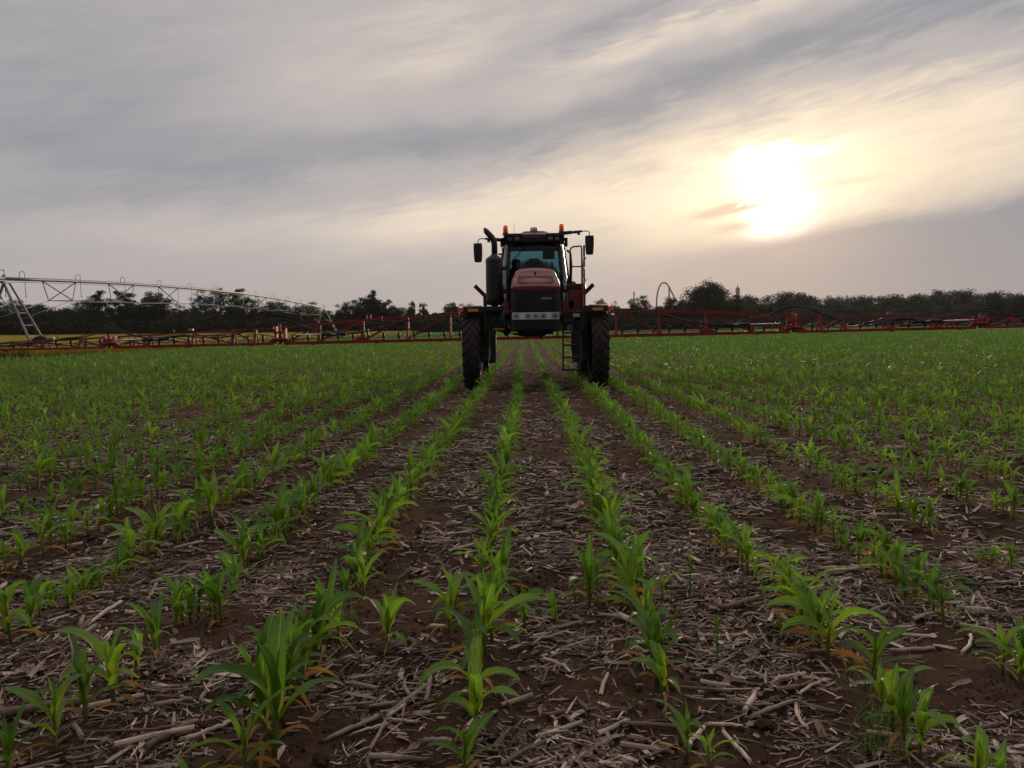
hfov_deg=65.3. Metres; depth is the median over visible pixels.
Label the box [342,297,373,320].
tree
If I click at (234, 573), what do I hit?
corn plant
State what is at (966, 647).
stalk piece
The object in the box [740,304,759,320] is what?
tree
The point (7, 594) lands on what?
corn plant
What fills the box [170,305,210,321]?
tree
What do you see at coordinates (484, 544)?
corn plant
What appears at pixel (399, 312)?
tree
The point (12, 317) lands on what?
tree
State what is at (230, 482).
corn plant
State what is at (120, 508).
corn plant
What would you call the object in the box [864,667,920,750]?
corn plant
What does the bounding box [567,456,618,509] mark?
corn plant
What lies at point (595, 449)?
corn plant
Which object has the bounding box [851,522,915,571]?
corn plant
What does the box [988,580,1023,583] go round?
stalk piece
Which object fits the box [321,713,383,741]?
stalk piece
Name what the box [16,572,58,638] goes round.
corn plant
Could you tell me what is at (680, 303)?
tree
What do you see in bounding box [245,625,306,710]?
corn plant
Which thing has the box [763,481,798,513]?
corn plant
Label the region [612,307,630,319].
tree
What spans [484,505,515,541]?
corn plant
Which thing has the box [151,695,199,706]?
stalk piece
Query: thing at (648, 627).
corn plant
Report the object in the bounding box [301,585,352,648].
corn plant
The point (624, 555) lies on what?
corn plant
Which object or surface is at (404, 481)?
corn plant
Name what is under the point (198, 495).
corn plant
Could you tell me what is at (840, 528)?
corn plant
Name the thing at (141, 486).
corn plant
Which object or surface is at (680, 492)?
corn plant
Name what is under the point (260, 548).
corn plant
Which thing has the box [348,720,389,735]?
stalk piece
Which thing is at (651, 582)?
corn plant
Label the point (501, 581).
corn plant
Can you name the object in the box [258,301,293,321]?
tree
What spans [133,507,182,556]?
corn plant
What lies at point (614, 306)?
tree
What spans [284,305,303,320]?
tree
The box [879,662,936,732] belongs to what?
corn plant
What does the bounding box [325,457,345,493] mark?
corn plant
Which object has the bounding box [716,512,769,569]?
corn plant
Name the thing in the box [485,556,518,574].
corn plant
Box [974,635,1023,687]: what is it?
corn plant
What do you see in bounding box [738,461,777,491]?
corn plant
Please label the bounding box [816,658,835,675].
stalk piece
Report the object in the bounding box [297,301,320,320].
tree
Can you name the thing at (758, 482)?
corn plant
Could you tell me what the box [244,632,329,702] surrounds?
corn plant
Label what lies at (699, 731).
stalk piece
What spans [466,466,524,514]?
corn plant
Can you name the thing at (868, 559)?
corn plant
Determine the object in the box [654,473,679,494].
corn plant
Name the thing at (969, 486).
corn plant
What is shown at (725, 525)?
corn plant
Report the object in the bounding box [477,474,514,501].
corn plant
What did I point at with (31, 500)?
corn plant
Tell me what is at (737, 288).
observation tower
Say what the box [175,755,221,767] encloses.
corn plant
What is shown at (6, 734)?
corn plant
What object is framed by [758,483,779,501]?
corn plant
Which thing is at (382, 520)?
corn plant
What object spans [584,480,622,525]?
corn plant
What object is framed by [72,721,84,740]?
stalk piece
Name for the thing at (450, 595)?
corn plant
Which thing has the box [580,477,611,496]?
corn plant
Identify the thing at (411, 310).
tree
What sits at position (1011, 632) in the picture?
corn plant
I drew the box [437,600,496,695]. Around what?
corn plant
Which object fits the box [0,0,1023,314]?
sky
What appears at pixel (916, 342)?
corn crop
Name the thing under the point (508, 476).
corn plant
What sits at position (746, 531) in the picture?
corn plant
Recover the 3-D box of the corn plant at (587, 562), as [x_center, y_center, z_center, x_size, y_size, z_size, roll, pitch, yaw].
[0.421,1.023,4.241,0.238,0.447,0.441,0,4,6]
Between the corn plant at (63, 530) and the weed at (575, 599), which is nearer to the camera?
the weed at (575, 599)
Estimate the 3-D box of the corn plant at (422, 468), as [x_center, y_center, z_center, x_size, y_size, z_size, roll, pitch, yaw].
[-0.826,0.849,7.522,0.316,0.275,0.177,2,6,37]
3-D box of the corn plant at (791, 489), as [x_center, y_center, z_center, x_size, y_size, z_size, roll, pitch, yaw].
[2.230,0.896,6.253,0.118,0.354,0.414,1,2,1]
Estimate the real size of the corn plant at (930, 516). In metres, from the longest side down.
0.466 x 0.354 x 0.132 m
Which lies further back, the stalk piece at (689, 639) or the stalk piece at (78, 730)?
the stalk piece at (689, 639)
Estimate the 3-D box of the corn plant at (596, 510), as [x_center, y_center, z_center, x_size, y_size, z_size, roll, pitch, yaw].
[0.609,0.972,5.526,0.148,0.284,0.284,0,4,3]
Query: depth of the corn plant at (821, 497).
5.74 m
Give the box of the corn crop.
[0,324,1023,573]
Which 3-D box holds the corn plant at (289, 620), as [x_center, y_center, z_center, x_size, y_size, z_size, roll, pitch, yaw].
[-0.894,1.109,2.978,0.127,0.500,0.410,2,5,28]
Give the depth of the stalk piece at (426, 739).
2.90 m
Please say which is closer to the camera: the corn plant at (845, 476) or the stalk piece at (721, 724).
the stalk piece at (721, 724)
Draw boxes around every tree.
[0,299,42,324]
[18,303,57,322]
[48,306,74,321]
[67,302,88,321]
[81,290,116,322]
[104,291,143,322]
[137,291,173,322]
[169,304,192,319]
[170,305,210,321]
[188,290,217,320]
[206,288,231,319]
[222,288,256,321]
[241,296,265,321]
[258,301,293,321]
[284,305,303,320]
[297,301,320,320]
[313,310,334,321]
[330,304,352,320]
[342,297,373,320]
[361,289,386,318]
[368,299,396,320]
[387,307,417,319]
[407,301,415,319]
[418,303,428,319]
[441,302,460,319]
[459,303,473,317]
[594,298,607,304]
[610,300,619,318]
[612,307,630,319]
[625,294,652,319]
[650,305,662,316]
[660,297,680,318]
[674,299,690,319]
[678,277,733,319]
[723,295,749,318]
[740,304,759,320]
[962,303,992,321]
[982,293,1011,324]
[1002,292,1023,322]
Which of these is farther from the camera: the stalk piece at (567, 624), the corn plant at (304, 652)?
the stalk piece at (567, 624)
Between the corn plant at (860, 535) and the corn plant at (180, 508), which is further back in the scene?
the corn plant at (180, 508)
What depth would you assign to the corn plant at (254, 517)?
5.41 m
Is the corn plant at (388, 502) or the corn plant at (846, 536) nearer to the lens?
the corn plant at (846, 536)
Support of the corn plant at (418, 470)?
on the field ground at (942, 662)
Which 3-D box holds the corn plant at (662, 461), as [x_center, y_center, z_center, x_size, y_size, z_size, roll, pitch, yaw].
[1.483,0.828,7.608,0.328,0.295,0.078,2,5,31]
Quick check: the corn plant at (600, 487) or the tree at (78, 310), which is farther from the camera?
the tree at (78, 310)
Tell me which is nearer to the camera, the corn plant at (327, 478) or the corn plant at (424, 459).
the corn plant at (327, 478)
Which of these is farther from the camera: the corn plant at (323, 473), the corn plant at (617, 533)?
the corn plant at (323, 473)
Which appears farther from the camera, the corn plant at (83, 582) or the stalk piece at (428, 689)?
the corn plant at (83, 582)
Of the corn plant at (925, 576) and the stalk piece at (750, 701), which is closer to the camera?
the stalk piece at (750, 701)
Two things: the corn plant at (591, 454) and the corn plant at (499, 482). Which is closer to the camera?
the corn plant at (499, 482)
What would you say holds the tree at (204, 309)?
on the field ground at (942, 662)
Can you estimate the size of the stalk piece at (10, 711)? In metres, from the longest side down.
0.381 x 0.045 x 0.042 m
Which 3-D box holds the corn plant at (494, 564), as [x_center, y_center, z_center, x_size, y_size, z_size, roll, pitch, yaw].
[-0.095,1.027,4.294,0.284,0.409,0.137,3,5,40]
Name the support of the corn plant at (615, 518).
on the field ground at (942, 662)
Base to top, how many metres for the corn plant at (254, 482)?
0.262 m
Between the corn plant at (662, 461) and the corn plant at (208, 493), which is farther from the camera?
the corn plant at (662, 461)
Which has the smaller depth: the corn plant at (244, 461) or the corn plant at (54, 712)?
the corn plant at (54, 712)
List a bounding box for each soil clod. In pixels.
[312,752,329,767]
[484,727,498,740]
[753,718,774,732]
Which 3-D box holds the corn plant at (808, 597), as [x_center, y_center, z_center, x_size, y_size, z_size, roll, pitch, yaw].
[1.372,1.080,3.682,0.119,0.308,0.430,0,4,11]
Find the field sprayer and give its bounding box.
[0,224,1023,388]
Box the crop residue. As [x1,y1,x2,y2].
[0,356,1023,767]
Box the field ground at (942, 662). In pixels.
[0,324,1023,767]
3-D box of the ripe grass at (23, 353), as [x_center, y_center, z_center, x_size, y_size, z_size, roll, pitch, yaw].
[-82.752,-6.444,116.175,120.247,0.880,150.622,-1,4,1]
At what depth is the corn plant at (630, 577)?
4.06 m
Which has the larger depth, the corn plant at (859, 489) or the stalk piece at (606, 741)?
the corn plant at (859, 489)
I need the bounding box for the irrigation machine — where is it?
[0,269,337,343]
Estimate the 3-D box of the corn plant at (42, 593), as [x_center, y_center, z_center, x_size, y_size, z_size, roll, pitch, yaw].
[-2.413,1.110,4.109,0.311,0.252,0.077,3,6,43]
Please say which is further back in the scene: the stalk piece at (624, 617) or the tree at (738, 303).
the tree at (738, 303)
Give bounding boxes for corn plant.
[0,525,35,570]
[0,580,49,644]
[0,695,44,767]
[1,513,78,558]
[5,674,84,755]
[6,494,39,521]
[12,495,72,556]
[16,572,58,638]
[26,497,43,515]
[34,574,57,620]
[34,631,135,723]
[37,499,80,542]
[42,566,95,604]
[44,578,64,613]
[52,520,86,548]
[52,627,143,709]
[53,575,77,608]
[57,565,105,602]
[61,503,110,536]
[72,554,112,592]
[75,564,111,595]
[80,494,124,527]
[89,472,144,518]
[91,536,144,581]
[95,490,121,521]
[97,516,161,567]
[101,557,135,586]
[106,484,146,515]
[108,471,143,509]
[108,545,142,572]
[109,512,180,559]
[112,502,128,517]
[115,623,142,679]
[122,469,150,505]
[125,502,178,548]
[127,598,169,662]
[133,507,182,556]
[143,455,175,500]
[146,578,199,627]
[147,484,160,502]
[155,572,198,625]
[156,497,195,544]
[162,569,237,621]
[164,500,209,534]
[165,490,190,533]
[169,478,214,530]
[175,497,194,542]
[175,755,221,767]
[179,686,296,767]
[181,577,214,624]
[182,563,246,627]
[182,567,247,625]
[185,473,226,524]
[188,469,218,517]
[191,574,218,619]
[191,607,346,761]
[201,610,287,767]
[212,524,263,569]
[216,484,240,508]
[217,487,234,510]
[219,555,244,599]
[220,546,228,584]
[220,552,248,593]
[221,457,245,502]
[223,474,249,506]
[225,511,251,573]
[229,518,276,560]
[231,455,259,492]
[231,503,291,554]
[232,465,256,498]
[238,599,320,741]
[243,462,257,494]
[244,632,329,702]
[245,468,261,492]
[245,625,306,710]
[248,526,285,562]
[249,477,314,540]
[254,517,291,548]
[255,498,301,543]
[262,487,299,533]
[285,494,300,533]
[285,618,314,710]
[290,470,310,515]
[291,476,309,517]
[293,483,313,523]
[293,613,358,685]
[294,591,363,666]
[294,599,346,671]
[296,492,325,511]
[299,470,325,506]
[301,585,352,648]
[305,471,331,505]
[310,450,339,494]
[310,455,343,493]
[310,558,357,662]
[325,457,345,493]
[325,565,372,606]
[326,452,355,484]
[328,448,350,489]
[329,545,375,591]
[330,520,382,572]
[332,514,396,563]
[333,465,356,478]
[341,499,400,548]
[343,548,385,595]
[346,542,377,584]
[351,522,394,555]
[353,491,404,537]
[357,492,418,540]
[357,526,387,563]
[362,480,416,526]
[363,583,414,654]
[366,489,396,532]
[384,484,421,526]
[385,476,420,512]
[391,473,418,522]
[393,461,435,500]
[395,475,409,508]
[408,448,420,492]
[411,572,461,640]
[414,457,433,483]
[414,460,438,489]
[415,462,431,483]
[419,630,519,711]
[427,710,507,767]
[432,565,477,617]
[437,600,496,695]
[443,566,544,661]
[444,644,520,742]
[449,583,520,652]
[450,537,497,573]
[460,508,516,548]
[462,568,518,608]
[463,565,515,622]
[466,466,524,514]
[470,524,532,591]
[470,538,509,599]
[471,537,496,566]
[471,576,534,646]
[472,511,513,545]
[474,538,494,554]
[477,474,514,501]
[478,450,518,479]
[480,472,509,486]
[482,442,531,484]
[482,471,499,515]
[482,494,506,525]
[482,496,514,523]
[484,479,512,501]
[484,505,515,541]
[485,451,516,495]
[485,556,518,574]
[487,487,521,522]
[487,576,546,628]
[489,452,523,494]
[492,486,511,524]
[541,587,570,625]
[564,468,614,511]
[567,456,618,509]
[568,534,611,609]
[570,504,630,550]
[571,447,608,484]
[573,442,608,479]
[573,452,601,479]
[573,457,596,469]
[576,458,604,480]
[578,478,604,502]
[579,483,612,531]
[580,459,617,493]
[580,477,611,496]
[584,470,609,493]
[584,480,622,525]
[585,488,635,533]
[585,507,615,557]
[587,480,618,523]
[590,505,609,541]
[590,532,657,608]
[593,491,644,528]
[593,544,640,617]
[596,538,629,593]
[597,535,630,573]
[602,518,628,562]
[606,585,675,670]
[607,526,667,588]
[608,577,660,641]
[612,514,637,557]
[613,531,655,596]
[624,615,697,683]
[626,605,682,696]
[629,639,680,711]
[646,569,682,601]
[651,455,681,482]
[653,698,705,763]
[654,458,693,480]
[654,461,683,491]
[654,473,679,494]
[657,453,669,484]
[659,479,699,509]
[661,462,709,496]
[668,465,690,515]
[672,469,692,504]
[675,492,705,515]
[678,474,692,509]
[687,488,708,527]
[687,501,722,541]
[688,727,748,767]
[690,496,728,529]
[693,503,725,535]
[700,518,741,550]
[702,502,740,547]
[707,518,728,554]
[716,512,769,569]
[719,521,769,575]
[719,530,760,558]
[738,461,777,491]
[744,470,751,487]
[744,544,760,580]
[748,463,765,489]
[751,565,845,626]
[752,476,767,493]
[756,549,805,585]
[757,556,797,609]
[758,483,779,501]
[759,550,806,589]
[761,480,794,507]
[762,565,822,610]
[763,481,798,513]
[764,468,787,494]
[764,472,800,504]
[766,582,860,651]
[770,489,823,524]
[770,565,837,611]
[777,491,812,516]
[779,584,889,668]
[784,477,804,517]
[787,488,833,532]
[791,498,841,535]
[792,576,831,653]
[801,502,822,528]
[805,498,826,528]
[813,508,859,542]
[828,458,876,496]
[828,516,846,548]
[831,471,863,493]
[834,527,849,554]
[839,624,922,679]
[846,517,883,564]
[847,464,906,504]
[847,467,857,495]
[849,656,907,716]
[850,526,894,566]
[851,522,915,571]
[854,539,912,578]
[855,482,868,497]
[863,544,921,588]
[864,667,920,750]
[870,468,900,508]
[872,477,902,507]
[879,538,913,583]
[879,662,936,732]
[884,494,907,518]
[887,488,924,522]
[890,559,913,599]
[891,558,928,601]
[896,547,942,593]
[896,568,974,620]
[903,494,917,527]
[903,501,943,532]
[903,555,957,607]
[904,683,959,759]
[906,578,974,626]
[925,493,944,536]
[935,725,997,767]
[944,467,976,501]
[947,475,990,503]
[954,476,972,498]
[955,621,1023,674]
[970,539,1015,566]
[974,547,994,563]
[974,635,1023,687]
[974,739,1006,767]
[984,489,1002,511]
[984,492,1021,516]
[994,535,1023,568]
[996,480,1023,520]
[1009,615,1023,664]
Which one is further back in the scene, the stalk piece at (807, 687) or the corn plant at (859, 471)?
the corn plant at (859, 471)
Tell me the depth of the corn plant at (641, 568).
4.30 m
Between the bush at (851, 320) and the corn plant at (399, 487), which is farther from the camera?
the bush at (851, 320)
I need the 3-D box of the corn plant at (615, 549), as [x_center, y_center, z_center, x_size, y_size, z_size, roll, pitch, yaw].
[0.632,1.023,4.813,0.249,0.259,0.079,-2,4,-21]
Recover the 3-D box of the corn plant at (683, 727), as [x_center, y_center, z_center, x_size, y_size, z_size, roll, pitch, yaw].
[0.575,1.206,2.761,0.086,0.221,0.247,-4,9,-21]
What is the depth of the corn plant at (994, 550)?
4.87 m
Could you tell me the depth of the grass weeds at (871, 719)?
2.91 m
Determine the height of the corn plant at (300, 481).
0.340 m
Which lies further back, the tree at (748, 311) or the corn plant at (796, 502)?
the tree at (748, 311)
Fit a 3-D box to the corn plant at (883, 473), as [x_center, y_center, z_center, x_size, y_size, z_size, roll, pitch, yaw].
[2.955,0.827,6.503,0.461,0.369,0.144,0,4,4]
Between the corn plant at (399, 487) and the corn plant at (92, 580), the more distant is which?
the corn plant at (399, 487)
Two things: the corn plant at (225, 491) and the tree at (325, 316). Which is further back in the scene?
the tree at (325, 316)
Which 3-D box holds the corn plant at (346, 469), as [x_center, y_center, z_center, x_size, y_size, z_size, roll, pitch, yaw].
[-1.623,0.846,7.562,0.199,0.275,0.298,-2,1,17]
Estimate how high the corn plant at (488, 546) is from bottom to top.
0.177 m
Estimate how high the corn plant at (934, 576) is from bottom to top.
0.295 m
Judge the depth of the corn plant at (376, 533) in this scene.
5.20 m
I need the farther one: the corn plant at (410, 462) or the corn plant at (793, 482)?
the corn plant at (410, 462)
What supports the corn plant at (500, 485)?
on the field ground at (942, 662)
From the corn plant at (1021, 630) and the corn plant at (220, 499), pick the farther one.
the corn plant at (220, 499)
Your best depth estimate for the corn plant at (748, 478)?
7.36 m
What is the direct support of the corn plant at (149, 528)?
on the field ground at (942, 662)
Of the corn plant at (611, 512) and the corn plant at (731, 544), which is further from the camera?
the corn plant at (611, 512)
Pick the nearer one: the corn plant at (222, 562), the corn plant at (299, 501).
the corn plant at (222, 562)
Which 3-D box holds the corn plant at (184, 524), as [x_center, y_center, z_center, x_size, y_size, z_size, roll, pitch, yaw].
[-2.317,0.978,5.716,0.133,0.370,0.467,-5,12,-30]
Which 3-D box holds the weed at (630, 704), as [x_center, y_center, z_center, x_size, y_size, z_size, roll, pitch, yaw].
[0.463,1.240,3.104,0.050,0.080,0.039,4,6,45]
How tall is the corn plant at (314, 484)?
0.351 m
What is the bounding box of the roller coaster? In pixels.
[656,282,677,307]
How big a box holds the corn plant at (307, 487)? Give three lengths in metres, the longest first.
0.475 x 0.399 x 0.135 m
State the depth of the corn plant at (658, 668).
3.18 m
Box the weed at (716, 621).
[709,616,726,669]
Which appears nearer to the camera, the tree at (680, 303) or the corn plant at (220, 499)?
the corn plant at (220, 499)
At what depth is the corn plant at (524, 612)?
4.02 m
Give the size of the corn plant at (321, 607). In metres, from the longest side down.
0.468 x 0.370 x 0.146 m
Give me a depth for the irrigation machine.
62.83 m
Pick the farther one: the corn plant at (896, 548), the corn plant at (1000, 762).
the corn plant at (896, 548)
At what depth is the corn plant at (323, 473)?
7.02 m
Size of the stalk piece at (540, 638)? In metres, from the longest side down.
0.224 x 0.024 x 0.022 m
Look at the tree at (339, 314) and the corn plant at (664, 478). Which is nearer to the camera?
the corn plant at (664, 478)
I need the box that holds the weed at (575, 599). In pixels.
[571,582,577,613]
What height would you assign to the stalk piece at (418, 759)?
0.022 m
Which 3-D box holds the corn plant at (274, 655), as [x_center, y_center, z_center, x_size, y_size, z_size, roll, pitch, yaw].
[-0.852,1.090,2.832,0.548,0.558,0.156,0,6,-29]
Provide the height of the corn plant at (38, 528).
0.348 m
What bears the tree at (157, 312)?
on the field ground at (942, 662)
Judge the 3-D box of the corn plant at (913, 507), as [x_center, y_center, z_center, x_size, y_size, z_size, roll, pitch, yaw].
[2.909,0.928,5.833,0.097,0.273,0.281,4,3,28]
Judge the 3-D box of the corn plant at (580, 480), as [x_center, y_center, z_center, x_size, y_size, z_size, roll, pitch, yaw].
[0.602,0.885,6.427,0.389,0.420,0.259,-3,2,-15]
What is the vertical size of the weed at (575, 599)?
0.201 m
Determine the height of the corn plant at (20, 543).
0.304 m
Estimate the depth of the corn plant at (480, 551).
4.76 m
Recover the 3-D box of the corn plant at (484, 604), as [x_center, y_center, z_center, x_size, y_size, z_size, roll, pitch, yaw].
[-0.093,1.040,3.533,0.430,0.490,0.229,4,2,13]
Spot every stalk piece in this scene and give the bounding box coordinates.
[0,694,103,718]
[49,606,83,613]
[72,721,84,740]
[83,600,121,628]
[100,622,145,626]
[137,718,201,753]
[144,582,157,601]
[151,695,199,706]
[173,658,192,675]
[178,719,230,740]
[198,674,215,703]
[288,574,317,583]
[315,655,353,666]
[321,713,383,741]
[342,699,375,705]
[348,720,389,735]
[365,756,370,767]
[369,718,387,752]
[383,717,423,722]
[386,703,406,716]
[396,755,439,762]
[416,736,452,742]
[423,675,431,702]
[428,623,446,627]
[495,686,512,709]
[530,630,553,645]
[540,655,569,668]
[548,620,584,629]
[571,733,617,767]
[615,609,636,625]
[667,633,701,643]
[677,693,713,702]
[690,725,705,740]
[705,721,748,727]
[716,595,760,611]
[721,725,751,764]
[742,690,757,714]
[746,699,796,719]
[794,702,808,729]
[796,678,831,694]
[799,701,845,715]
[800,740,859,750]
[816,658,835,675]
[885,645,937,652]
[910,612,938,618]
[947,721,998,734]
[960,633,972,654]
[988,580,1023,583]
[1006,654,1017,663]
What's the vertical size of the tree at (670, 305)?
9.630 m
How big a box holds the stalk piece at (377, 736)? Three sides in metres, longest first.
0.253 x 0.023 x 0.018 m
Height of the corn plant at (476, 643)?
0.337 m
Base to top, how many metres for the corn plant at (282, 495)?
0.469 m
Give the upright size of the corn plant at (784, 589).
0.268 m
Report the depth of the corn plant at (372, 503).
5.56 m
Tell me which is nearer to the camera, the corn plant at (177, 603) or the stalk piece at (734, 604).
the corn plant at (177, 603)
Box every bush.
[805,314,816,325]
[846,314,856,324]
[857,314,865,324]
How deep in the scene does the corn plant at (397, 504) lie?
5.51 m
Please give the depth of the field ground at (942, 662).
4.31 m
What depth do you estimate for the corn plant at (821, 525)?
5.60 m
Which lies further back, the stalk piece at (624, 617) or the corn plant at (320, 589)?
the stalk piece at (624, 617)
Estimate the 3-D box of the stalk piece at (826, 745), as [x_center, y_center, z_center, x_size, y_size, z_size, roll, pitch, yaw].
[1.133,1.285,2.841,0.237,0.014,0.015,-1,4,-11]
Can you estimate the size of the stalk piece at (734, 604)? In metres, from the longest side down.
0.328 x 0.042 x 0.033 m
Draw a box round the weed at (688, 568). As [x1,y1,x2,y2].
[685,553,696,595]
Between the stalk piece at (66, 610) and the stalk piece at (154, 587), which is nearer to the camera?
the stalk piece at (66, 610)
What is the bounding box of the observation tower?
[735,285,739,296]
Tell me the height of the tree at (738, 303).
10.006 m
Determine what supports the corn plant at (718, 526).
on the field ground at (942, 662)
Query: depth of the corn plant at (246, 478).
7.04 m
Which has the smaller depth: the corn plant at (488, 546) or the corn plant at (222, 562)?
the corn plant at (222, 562)
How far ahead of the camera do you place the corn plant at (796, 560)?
4.33 m
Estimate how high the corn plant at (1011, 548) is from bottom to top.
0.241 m
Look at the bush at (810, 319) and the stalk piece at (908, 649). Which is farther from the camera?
the bush at (810, 319)
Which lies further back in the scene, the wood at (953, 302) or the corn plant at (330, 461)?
the wood at (953, 302)
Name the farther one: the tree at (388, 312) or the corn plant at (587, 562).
the tree at (388, 312)
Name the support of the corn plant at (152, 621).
on the field ground at (942, 662)
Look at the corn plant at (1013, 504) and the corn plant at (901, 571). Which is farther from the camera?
the corn plant at (1013, 504)
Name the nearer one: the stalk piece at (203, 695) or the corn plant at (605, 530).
the stalk piece at (203, 695)
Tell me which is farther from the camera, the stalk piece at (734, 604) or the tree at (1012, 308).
the tree at (1012, 308)
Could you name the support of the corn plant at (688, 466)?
on the field ground at (942, 662)
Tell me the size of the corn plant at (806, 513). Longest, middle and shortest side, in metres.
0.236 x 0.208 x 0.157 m
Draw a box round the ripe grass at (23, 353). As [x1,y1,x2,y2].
[0,330,417,361]
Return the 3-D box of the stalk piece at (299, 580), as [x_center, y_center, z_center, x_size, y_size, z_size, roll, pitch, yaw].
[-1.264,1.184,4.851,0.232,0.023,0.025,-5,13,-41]
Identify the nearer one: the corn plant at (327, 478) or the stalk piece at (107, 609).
the stalk piece at (107, 609)
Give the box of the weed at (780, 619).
[776,613,783,630]
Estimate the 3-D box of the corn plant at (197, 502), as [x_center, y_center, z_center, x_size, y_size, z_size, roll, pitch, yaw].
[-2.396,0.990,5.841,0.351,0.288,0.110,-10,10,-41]
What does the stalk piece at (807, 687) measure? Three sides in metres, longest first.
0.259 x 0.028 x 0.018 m
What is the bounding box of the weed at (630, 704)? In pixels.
[627,696,638,710]
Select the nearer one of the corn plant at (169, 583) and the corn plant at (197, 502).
the corn plant at (169, 583)
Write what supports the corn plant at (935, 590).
on the field ground at (942, 662)
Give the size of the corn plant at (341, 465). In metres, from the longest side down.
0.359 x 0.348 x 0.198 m
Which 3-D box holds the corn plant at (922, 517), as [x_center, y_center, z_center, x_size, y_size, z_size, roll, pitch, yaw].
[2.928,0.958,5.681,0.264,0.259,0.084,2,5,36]
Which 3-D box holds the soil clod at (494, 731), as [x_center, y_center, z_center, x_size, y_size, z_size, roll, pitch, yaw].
[-0.075,1.280,2.924,0.056,0.045,0.060,-1,4,1]
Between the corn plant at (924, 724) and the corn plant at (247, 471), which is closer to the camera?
the corn plant at (924, 724)
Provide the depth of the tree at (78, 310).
205.41 m
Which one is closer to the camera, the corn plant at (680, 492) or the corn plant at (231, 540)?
the corn plant at (231, 540)
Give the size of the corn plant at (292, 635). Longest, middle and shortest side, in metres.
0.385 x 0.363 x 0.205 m
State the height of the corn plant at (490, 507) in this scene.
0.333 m
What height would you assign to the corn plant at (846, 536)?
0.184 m
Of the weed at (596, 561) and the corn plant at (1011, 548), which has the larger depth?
the corn plant at (1011, 548)
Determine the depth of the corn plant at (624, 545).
4.47 m
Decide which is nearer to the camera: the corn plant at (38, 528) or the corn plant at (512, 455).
the corn plant at (38, 528)
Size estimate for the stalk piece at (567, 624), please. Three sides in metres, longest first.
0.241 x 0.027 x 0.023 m
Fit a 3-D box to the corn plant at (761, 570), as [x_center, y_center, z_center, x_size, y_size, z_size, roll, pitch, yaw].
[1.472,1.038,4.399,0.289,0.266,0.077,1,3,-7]
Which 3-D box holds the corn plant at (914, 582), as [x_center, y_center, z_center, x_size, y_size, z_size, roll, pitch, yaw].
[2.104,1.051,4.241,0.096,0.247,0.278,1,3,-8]
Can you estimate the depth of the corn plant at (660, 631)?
3.33 m
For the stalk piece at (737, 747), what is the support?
on the field ground at (942, 662)
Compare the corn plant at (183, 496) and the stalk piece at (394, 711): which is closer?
the stalk piece at (394, 711)
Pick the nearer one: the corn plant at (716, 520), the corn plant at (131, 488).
the corn plant at (716, 520)
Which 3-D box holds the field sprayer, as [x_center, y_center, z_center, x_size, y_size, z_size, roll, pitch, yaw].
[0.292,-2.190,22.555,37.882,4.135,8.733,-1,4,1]
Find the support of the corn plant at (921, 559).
on the field ground at (942, 662)
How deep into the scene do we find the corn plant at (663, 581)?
4.27 m
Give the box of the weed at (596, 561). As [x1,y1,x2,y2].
[589,557,605,609]
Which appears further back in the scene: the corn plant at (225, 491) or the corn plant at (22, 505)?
the corn plant at (225, 491)
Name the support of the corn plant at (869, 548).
on the field ground at (942, 662)
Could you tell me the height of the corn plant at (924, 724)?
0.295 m
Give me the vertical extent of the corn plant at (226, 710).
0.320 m
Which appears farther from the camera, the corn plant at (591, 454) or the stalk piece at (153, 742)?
the corn plant at (591, 454)
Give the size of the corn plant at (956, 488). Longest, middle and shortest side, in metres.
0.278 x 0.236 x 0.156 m
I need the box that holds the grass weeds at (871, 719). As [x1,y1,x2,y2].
[254,561,969,767]
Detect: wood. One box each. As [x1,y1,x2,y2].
[0,309,748,335]
[729,288,1023,326]
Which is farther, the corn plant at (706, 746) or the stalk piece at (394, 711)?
the stalk piece at (394, 711)
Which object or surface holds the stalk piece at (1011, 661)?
on the field ground at (942, 662)
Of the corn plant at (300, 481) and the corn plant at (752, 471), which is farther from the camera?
the corn plant at (752, 471)
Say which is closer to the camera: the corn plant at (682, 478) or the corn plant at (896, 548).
the corn plant at (896, 548)
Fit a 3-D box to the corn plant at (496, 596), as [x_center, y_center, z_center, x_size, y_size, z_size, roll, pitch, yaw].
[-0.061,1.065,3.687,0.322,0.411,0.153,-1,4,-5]
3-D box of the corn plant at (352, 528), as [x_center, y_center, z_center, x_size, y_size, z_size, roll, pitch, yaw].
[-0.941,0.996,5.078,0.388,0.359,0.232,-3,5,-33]
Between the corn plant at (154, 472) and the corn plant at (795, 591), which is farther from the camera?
the corn plant at (154, 472)
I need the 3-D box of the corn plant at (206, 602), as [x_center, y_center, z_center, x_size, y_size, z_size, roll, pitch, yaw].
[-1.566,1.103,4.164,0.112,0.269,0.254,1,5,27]
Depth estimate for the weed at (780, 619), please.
3.81 m
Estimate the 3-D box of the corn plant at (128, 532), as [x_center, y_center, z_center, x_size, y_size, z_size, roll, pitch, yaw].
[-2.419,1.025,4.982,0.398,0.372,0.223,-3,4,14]
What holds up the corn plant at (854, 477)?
on the field ground at (942, 662)
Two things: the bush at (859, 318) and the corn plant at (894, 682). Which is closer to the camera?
the corn plant at (894, 682)
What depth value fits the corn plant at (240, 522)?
5.04 m
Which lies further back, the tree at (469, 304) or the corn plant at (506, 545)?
the tree at (469, 304)
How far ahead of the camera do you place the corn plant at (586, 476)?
6.84 m
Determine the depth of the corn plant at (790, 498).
5.98 m

